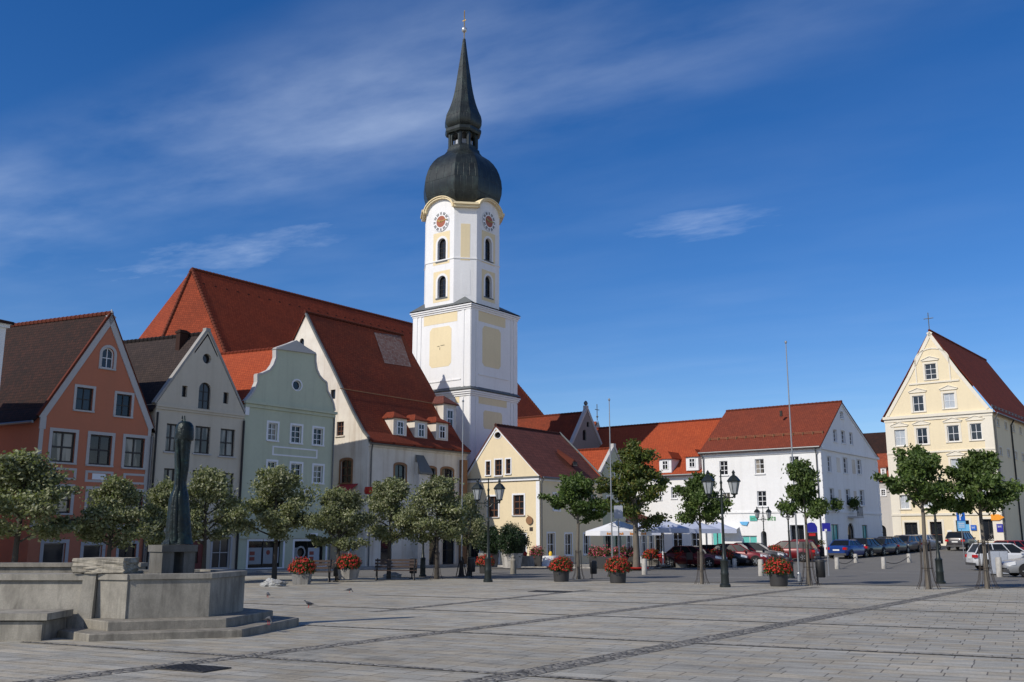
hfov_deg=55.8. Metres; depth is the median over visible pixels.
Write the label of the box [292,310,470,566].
old white house
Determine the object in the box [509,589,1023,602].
paving band
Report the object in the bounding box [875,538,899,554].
parked car
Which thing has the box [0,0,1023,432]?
sky
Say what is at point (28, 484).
plaza tree
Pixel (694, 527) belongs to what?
parasol
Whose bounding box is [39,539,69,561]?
shop window
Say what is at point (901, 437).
window
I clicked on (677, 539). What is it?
cafe window
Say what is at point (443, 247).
belfry window
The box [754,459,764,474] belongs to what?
window
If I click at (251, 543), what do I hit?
shop window
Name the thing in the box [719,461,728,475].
window
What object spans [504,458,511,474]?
window
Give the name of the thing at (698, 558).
tree guard
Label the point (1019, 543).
parked car
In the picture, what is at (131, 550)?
door
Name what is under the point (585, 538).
window
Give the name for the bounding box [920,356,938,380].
window
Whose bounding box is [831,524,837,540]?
shop window
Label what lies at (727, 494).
window
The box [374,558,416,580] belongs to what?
park bench
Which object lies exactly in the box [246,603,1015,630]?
paving band
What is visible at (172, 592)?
fountain
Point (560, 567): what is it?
flower pot
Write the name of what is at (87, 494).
window
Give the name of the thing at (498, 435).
round window
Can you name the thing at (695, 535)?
cafe window
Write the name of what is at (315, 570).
kerb
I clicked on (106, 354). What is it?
window
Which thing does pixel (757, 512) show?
street lamp
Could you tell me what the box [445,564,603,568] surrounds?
kerb
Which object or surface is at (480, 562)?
flower pot
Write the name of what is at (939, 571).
street lamp
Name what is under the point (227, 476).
window
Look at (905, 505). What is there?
window
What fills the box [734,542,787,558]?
parked car
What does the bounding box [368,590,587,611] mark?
paving band
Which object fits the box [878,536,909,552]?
parked car
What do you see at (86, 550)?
shop window
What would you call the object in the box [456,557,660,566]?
pavement
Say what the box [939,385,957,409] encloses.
window
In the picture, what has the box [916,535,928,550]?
parked car
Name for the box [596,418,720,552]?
building
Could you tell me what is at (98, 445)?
window
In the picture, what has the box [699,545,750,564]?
parked car
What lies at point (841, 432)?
window
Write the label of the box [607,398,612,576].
flagpole
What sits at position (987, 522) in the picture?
shop window
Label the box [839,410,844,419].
window
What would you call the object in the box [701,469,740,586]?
street lamp
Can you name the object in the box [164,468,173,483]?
window
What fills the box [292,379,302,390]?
round window
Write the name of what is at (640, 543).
parasol
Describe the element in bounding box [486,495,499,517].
window
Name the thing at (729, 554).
flower pot
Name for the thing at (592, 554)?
flower box
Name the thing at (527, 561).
draped table
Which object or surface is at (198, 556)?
door
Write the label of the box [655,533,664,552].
cafe window
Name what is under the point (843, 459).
window
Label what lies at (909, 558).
bollard
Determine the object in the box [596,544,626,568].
flower box
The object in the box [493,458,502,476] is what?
window
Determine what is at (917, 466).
plaza tree
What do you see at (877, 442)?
building
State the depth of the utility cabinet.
51.49 m
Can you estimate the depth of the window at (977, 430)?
101.33 m
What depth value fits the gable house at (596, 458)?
83.98 m
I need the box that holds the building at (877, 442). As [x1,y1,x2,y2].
[863,432,892,535]
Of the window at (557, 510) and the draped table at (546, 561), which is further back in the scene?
the window at (557, 510)
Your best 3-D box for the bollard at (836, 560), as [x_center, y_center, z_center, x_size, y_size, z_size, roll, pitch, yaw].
[21.304,14.574,63.376,0.300,0.766,0.292,0,-11,0]
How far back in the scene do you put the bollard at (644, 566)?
52.52 m
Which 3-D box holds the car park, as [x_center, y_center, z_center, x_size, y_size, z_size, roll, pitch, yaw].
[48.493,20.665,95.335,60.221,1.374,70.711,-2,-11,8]
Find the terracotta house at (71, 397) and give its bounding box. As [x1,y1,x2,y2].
[0,309,154,561]
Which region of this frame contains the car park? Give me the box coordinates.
[744,546,974,566]
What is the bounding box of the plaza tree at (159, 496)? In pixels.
[136,475,204,545]
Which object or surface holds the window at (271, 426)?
in the green house at (287, 400)
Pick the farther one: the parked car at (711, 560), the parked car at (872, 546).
the parked car at (872, 546)
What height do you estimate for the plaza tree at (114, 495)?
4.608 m
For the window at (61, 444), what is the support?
in the terracotta house at (71, 397)
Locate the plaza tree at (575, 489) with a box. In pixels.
[537,471,613,578]
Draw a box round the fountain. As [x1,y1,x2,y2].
[0,545,298,641]
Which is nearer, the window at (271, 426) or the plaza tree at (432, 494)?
the plaza tree at (432, 494)
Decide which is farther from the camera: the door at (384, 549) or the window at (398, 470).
the window at (398, 470)
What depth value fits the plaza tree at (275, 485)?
44.44 m
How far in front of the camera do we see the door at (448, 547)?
76.59 m
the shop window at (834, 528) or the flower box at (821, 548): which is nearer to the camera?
the flower box at (821, 548)
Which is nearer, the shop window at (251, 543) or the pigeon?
the pigeon
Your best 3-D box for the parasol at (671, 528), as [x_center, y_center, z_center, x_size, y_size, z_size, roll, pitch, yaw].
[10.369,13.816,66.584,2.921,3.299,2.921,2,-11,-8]
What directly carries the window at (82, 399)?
in the terracotta house at (71, 397)
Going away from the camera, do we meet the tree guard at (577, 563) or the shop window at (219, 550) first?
the tree guard at (577, 563)
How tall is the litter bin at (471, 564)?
1.020 m
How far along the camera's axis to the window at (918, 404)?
105.44 m
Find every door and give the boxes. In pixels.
[116,541,138,556]
[180,541,202,568]
[380,541,387,561]
[429,537,435,564]
[442,538,453,563]
[467,535,479,563]
[605,536,609,553]
[763,531,766,545]
[789,524,804,540]
[848,523,853,539]
[927,519,945,543]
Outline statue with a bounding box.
[161,416,193,543]
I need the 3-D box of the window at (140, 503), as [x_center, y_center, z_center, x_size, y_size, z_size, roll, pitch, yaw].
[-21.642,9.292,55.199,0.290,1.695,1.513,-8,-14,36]
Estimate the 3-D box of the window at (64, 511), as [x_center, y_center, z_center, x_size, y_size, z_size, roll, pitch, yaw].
[-24.263,8.483,51.781,0.290,1.643,1.593,-8,-14,36]
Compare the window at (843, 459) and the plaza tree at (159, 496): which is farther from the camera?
the window at (843, 459)
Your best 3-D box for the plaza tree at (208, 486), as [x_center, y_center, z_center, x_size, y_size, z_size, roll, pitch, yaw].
[-13.423,8.075,42.412,3.883,5.239,4.534,4,-12,-18]
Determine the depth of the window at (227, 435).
60.92 m
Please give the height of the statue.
2.545 m
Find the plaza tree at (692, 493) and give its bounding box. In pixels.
[671,471,733,583]
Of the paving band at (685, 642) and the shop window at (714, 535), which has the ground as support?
the paving band at (685, 642)
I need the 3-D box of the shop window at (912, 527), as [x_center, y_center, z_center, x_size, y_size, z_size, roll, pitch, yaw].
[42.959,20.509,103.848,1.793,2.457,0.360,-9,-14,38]
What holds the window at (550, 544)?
in the yellow house at (526, 466)
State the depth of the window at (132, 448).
55.70 m
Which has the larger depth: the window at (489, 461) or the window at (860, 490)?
the window at (860, 490)
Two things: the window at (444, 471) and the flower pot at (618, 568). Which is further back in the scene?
the window at (444, 471)
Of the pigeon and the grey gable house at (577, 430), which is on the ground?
the grey gable house at (577, 430)
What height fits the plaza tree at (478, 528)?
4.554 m
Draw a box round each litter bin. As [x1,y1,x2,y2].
[333,562,339,581]
[409,558,416,578]
[467,557,475,576]
[589,560,596,578]
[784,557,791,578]
[814,559,825,583]
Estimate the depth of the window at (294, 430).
65.49 m
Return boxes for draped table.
[521,551,534,566]
[542,551,558,565]
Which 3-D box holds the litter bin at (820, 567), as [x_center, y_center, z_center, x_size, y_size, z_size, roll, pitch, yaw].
[12.812,9.603,40.245,0.410,1.020,0.500,5,-12,-22]
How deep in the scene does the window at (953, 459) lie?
102.21 m
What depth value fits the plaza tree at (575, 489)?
45.97 m
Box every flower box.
[527,545,544,566]
[586,545,602,566]
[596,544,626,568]
[616,545,632,566]
[817,538,825,556]
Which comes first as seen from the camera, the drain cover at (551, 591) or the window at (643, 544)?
the drain cover at (551, 591)
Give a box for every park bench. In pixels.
[309,559,333,582]
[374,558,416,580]
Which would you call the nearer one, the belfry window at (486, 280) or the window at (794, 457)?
the window at (794, 457)
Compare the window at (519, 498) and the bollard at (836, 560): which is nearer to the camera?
the bollard at (836, 560)
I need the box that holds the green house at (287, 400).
[220,340,337,568]
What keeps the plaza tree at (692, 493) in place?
on the ground
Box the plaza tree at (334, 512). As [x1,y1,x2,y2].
[292,484,379,580]
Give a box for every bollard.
[510,555,515,573]
[642,559,646,574]
[732,558,736,567]
[758,559,763,575]
[834,557,839,568]
[853,554,857,562]
[881,557,885,568]
[907,554,910,561]
[995,557,1002,576]
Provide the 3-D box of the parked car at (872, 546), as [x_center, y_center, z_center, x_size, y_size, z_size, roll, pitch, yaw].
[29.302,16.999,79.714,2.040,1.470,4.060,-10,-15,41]
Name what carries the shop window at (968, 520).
in the tall yellow house at (939, 405)
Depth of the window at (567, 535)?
77.29 m
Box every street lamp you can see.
[411,501,434,576]
[472,478,505,581]
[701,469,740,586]
[754,506,771,544]
[778,498,794,577]
[932,476,945,583]
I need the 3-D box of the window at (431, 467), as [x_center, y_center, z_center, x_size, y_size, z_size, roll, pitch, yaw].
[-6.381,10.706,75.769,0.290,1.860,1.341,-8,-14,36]
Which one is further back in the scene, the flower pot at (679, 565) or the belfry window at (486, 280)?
the belfry window at (486, 280)
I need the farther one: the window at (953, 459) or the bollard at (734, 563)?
the window at (953, 459)
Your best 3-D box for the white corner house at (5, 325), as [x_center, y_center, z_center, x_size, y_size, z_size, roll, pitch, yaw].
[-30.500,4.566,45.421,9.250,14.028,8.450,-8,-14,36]
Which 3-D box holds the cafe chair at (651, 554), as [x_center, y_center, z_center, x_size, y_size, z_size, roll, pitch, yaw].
[9.124,14.686,64.772,0.520,0.900,0.440,2,-11,-8]
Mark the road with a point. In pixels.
(911, 576)
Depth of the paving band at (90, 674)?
15.67 m
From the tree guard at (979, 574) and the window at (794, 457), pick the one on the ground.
the tree guard at (979, 574)
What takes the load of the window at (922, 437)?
in the tall yellow house at (939, 405)
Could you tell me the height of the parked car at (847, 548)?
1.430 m
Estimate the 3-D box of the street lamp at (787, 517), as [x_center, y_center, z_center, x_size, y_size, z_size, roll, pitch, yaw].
[13.668,9.694,47.684,1.333,3.913,0.410,9,-15,-39]
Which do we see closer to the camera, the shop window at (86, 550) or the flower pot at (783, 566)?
the flower pot at (783, 566)
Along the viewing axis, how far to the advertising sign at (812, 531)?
76.44 m
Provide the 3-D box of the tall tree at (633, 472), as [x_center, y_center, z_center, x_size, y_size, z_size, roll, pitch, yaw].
[7.758,10.460,62.119,5.479,8.482,5.315,0,-11,0]
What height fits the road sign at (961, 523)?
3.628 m
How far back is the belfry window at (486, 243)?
91.83 m
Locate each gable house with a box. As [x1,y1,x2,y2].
[517,401,601,448]
[575,443,626,555]
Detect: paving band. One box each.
[14,587,816,681]
[21,641,637,681]
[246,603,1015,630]
[310,625,1023,658]
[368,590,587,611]
[389,595,1016,613]
[456,587,983,681]
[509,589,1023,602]
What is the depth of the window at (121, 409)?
55.52 m
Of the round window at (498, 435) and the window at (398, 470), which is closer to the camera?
the window at (398, 470)
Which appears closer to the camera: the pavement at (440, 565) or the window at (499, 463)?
the pavement at (440, 565)
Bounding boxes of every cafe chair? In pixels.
[647,553,652,566]
[664,553,671,566]
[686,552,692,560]
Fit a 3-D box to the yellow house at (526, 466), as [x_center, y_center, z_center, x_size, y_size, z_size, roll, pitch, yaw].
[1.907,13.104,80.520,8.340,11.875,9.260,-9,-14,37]
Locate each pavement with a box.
[230,564,466,570]
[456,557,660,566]
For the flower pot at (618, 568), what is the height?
1.161 m
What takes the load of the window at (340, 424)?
in the old white house at (396, 416)
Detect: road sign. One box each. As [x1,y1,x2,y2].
[614,505,622,556]
[822,523,830,575]
[956,512,965,558]
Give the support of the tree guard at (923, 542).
on the ground
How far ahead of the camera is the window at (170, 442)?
57.75 m
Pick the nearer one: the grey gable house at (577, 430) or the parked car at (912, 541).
the parked car at (912, 541)
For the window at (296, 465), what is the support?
in the green house at (287, 400)
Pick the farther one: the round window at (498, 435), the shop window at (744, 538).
the shop window at (744, 538)
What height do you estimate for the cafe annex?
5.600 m
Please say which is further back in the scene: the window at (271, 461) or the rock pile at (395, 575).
the window at (271, 461)
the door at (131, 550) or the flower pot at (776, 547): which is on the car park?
the flower pot at (776, 547)
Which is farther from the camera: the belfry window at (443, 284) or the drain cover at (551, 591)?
the belfry window at (443, 284)
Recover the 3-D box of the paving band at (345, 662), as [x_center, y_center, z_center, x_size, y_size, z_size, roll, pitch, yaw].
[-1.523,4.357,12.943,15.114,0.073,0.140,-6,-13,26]
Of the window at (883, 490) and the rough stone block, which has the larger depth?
the window at (883, 490)
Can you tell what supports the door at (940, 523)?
in the tall yellow house at (939, 405)
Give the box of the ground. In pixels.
[0,564,1023,681]
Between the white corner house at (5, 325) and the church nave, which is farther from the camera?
the church nave
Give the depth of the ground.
16.89 m
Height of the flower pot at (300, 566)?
1.133 m
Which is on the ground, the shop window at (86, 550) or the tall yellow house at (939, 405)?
the tall yellow house at (939, 405)
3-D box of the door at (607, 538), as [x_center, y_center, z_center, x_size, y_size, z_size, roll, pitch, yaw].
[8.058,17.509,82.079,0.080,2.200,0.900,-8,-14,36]
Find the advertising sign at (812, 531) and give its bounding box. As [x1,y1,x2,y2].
[807,522,817,543]
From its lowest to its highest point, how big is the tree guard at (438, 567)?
1.278 m
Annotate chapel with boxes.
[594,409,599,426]
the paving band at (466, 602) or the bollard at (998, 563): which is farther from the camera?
the bollard at (998, 563)
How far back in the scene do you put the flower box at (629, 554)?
62.65 m
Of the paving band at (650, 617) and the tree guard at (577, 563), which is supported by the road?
the tree guard at (577, 563)
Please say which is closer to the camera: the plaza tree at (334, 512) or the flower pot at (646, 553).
the plaza tree at (334, 512)
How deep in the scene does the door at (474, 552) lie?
78.09 m
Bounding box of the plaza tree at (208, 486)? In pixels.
[173,465,252,568]
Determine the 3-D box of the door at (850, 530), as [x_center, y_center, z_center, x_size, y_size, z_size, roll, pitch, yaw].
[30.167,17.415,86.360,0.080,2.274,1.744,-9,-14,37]
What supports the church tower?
on the ground
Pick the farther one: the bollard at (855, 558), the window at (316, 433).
the bollard at (855, 558)
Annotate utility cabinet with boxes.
[987,550,1008,574]
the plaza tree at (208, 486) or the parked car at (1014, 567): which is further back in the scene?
the parked car at (1014, 567)
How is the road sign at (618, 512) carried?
on the road
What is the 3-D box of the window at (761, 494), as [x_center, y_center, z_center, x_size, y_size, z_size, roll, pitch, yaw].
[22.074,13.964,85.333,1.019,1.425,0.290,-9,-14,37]
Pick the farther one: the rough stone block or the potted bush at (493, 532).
the potted bush at (493, 532)
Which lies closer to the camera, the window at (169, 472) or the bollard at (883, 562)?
the window at (169, 472)
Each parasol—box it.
[585,519,651,545]
[638,522,660,564]
[644,519,689,565]
[678,521,719,564]
[709,520,736,543]
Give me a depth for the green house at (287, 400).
65.15 m
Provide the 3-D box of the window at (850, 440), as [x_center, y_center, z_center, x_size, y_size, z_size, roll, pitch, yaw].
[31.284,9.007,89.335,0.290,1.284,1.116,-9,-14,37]
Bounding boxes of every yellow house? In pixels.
[467,423,604,563]
[881,313,1023,545]
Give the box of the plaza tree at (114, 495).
[73,473,165,556]
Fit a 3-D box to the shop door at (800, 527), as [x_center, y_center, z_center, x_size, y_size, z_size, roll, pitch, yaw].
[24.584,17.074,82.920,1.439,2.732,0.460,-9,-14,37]
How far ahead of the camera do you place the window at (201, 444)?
59.48 m
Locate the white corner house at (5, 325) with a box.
[0,319,13,381]
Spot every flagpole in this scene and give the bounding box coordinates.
[456,400,466,576]
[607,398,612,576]
[785,341,800,580]
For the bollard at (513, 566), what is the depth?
53.73 m
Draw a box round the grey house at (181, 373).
[123,328,244,569]
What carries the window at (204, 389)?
in the grey house at (181, 373)
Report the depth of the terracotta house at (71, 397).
54.20 m
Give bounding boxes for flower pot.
[287,556,316,584]
[336,553,362,578]
[475,554,494,573]
[548,556,573,581]
[603,556,631,582]
[642,548,659,564]
[672,549,686,566]
[707,547,720,565]
[719,549,734,565]
[762,556,792,586]
[768,544,783,551]
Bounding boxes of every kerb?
[247,566,419,572]
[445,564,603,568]
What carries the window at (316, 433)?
in the green house at (287, 400)
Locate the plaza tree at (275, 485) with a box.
[216,464,327,577]
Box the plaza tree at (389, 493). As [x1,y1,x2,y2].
[357,475,436,578]
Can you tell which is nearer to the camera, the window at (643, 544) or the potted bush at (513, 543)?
the potted bush at (513, 543)
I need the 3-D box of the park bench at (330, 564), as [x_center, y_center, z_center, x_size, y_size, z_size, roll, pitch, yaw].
[-8.424,10.081,42.391,1.080,1.001,0.707,1,-11,-4]
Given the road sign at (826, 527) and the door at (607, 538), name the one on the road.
the road sign at (826, 527)
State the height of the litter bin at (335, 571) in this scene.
0.867 m
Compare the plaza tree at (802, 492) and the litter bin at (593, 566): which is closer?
the plaza tree at (802, 492)
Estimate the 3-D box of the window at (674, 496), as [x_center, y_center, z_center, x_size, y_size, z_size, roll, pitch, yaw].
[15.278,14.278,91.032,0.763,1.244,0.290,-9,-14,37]
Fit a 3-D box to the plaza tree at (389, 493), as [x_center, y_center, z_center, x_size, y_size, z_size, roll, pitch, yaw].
[-5.795,9.100,47.047,4.429,5.144,3.792,-6,-13,28]
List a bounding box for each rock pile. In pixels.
[258,578,287,586]
[383,571,400,577]
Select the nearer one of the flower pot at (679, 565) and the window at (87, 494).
the window at (87, 494)
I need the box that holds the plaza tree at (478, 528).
[450,491,489,575]
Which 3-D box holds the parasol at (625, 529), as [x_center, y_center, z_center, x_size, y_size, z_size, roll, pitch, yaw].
[6.985,13.322,63.617,3.471,3.144,3.483,2,-12,-11]
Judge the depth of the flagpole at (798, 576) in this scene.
44.07 m
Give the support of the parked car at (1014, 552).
on the road
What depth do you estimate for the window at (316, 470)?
66.63 m
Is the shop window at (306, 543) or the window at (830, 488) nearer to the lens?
the shop window at (306, 543)
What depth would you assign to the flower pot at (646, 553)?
68.62 m
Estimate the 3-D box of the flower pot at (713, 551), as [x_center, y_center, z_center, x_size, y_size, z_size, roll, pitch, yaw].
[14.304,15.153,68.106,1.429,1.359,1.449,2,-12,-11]
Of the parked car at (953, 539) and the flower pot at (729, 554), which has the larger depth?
the parked car at (953, 539)
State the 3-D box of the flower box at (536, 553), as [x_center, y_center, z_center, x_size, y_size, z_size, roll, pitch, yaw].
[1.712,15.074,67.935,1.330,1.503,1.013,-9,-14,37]
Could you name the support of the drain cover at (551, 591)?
on the paving band at (466, 602)
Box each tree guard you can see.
[431,552,442,578]
[573,550,584,578]
[694,551,709,583]
[799,542,819,585]
[916,540,940,589]
[975,540,999,588]
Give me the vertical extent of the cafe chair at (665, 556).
0.900 m
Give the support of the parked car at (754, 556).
on the car park
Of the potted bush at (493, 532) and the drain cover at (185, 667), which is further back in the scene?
the potted bush at (493, 532)
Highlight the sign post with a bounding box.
[468,518,470,575]
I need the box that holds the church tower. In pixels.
[409,10,520,469]
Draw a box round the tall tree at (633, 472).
[591,438,671,570]
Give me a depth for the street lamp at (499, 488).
43.06 m
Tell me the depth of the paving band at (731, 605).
25.96 m
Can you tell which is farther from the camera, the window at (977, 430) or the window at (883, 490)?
the window at (883, 490)
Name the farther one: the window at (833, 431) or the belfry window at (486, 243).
the belfry window at (486, 243)
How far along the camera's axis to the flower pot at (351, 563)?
42.89 m
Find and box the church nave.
[139,267,543,416]
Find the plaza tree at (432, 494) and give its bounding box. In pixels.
[401,474,479,578]
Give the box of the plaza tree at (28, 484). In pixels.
[0,447,108,561]
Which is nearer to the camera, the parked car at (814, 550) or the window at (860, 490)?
the parked car at (814, 550)
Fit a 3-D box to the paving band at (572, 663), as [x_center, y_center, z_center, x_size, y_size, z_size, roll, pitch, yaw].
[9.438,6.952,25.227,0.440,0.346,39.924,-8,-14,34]
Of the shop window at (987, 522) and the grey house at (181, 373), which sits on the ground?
the grey house at (181, 373)
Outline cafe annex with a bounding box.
[626,514,655,555]
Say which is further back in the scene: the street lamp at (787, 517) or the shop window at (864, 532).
the shop window at (864, 532)
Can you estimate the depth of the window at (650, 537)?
88.66 m
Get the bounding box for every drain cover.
[155,663,231,672]
[527,590,572,592]
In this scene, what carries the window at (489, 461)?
in the yellow house at (526, 466)
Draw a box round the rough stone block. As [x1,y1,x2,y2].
[71,557,138,573]
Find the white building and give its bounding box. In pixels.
[698,400,882,554]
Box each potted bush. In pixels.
[477,525,504,567]
[493,521,531,567]
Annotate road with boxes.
[247,565,1023,587]
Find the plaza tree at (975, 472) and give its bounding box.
[940,448,1023,588]
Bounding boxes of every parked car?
[658,546,728,567]
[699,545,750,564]
[716,544,770,565]
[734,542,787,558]
[776,541,819,560]
[792,539,820,558]
[826,540,867,557]
[851,538,884,556]
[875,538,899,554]
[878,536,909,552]
[895,535,921,551]
[914,534,940,549]
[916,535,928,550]
[945,532,976,549]
[965,543,1023,570]
[993,540,1023,549]
[1002,555,1023,576]
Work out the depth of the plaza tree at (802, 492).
39.37 m
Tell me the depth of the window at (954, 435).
102.70 m
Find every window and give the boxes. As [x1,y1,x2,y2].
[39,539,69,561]
[47,427,78,464]
[51,484,74,514]
[73,384,95,412]
[80,542,105,557]
[83,486,99,515]
[85,431,115,467]
[98,345,116,370]
[113,391,134,418]
[121,434,147,469]
[125,489,143,508]
[163,423,176,452]
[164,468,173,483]
[192,426,211,455]
[198,383,209,409]
[209,535,232,569]
[218,429,235,457]
[218,473,232,500]
[245,539,284,568]
[266,420,279,441]
[266,459,277,467]
[289,423,303,444]
[289,461,303,482]
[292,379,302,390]
[292,539,327,566]
[311,426,324,446]
[311,463,324,484]
[335,422,344,436]
[338,457,352,484]
[393,462,406,482]
[427,466,436,478]
[435,236,447,263]
[435,273,447,299]
[440,466,454,495]
[484,236,493,262]
[484,273,493,299]
[484,460,490,475]
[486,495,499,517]
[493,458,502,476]
[494,431,501,438]
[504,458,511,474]
[511,493,524,515]
[546,532,555,555]
[553,492,560,511]
[564,532,573,555]
[583,532,589,555]
[626,536,632,549]
[641,536,647,554]
[649,536,654,549]
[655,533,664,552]
[670,486,677,498]
[671,533,682,546]
[690,533,698,545]
[712,533,721,544]
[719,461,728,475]
[722,493,731,507]
[742,536,756,541]
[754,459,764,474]
[756,491,767,506]
[790,456,798,462]
[826,455,832,472]
[829,487,834,505]
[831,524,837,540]
[832,428,838,442]
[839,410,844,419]
[840,429,846,444]
[842,456,848,473]
[845,488,850,505]
[848,431,854,445]
[856,458,862,474]
[859,489,865,506]
[862,525,866,537]
[880,489,886,495]
[890,422,907,446]
[899,493,911,509]
[902,520,919,534]
[908,388,926,412]
[912,420,930,445]
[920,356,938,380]
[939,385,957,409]
[942,417,961,442]
[946,450,964,467]
[953,518,972,535]
[965,415,984,441]
[978,517,993,541]
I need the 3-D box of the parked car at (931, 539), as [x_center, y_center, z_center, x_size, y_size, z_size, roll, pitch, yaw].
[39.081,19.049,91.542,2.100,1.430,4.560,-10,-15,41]
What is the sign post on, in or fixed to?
on the road
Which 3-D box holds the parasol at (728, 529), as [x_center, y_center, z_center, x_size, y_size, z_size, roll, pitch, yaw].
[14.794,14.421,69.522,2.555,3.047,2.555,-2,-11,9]
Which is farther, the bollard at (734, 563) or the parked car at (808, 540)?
the parked car at (808, 540)
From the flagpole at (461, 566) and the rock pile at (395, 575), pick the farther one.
the flagpole at (461, 566)
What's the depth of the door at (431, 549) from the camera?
75.03 m
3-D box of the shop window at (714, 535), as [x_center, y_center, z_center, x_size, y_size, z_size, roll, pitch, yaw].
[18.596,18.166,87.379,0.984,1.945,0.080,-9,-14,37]
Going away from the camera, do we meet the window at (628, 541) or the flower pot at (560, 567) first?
the flower pot at (560, 567)
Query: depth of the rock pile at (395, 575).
48.14 m
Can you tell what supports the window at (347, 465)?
in the old white house at (396, 416)
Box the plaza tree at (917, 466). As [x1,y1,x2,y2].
[870,443,965,588]
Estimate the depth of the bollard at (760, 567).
50.33 m
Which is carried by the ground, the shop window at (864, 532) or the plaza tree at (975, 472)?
the plaza tree at (975, 472)
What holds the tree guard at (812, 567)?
on the ground
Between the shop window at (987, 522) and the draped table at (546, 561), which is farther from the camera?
the shop window at (987, 522)
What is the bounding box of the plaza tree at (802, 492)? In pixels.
[774,458,832,584]
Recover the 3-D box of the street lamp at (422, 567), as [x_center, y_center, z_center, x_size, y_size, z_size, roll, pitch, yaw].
[-4.556,9.982,49.711,1.426,4.186,0.438,5,-12,-24]

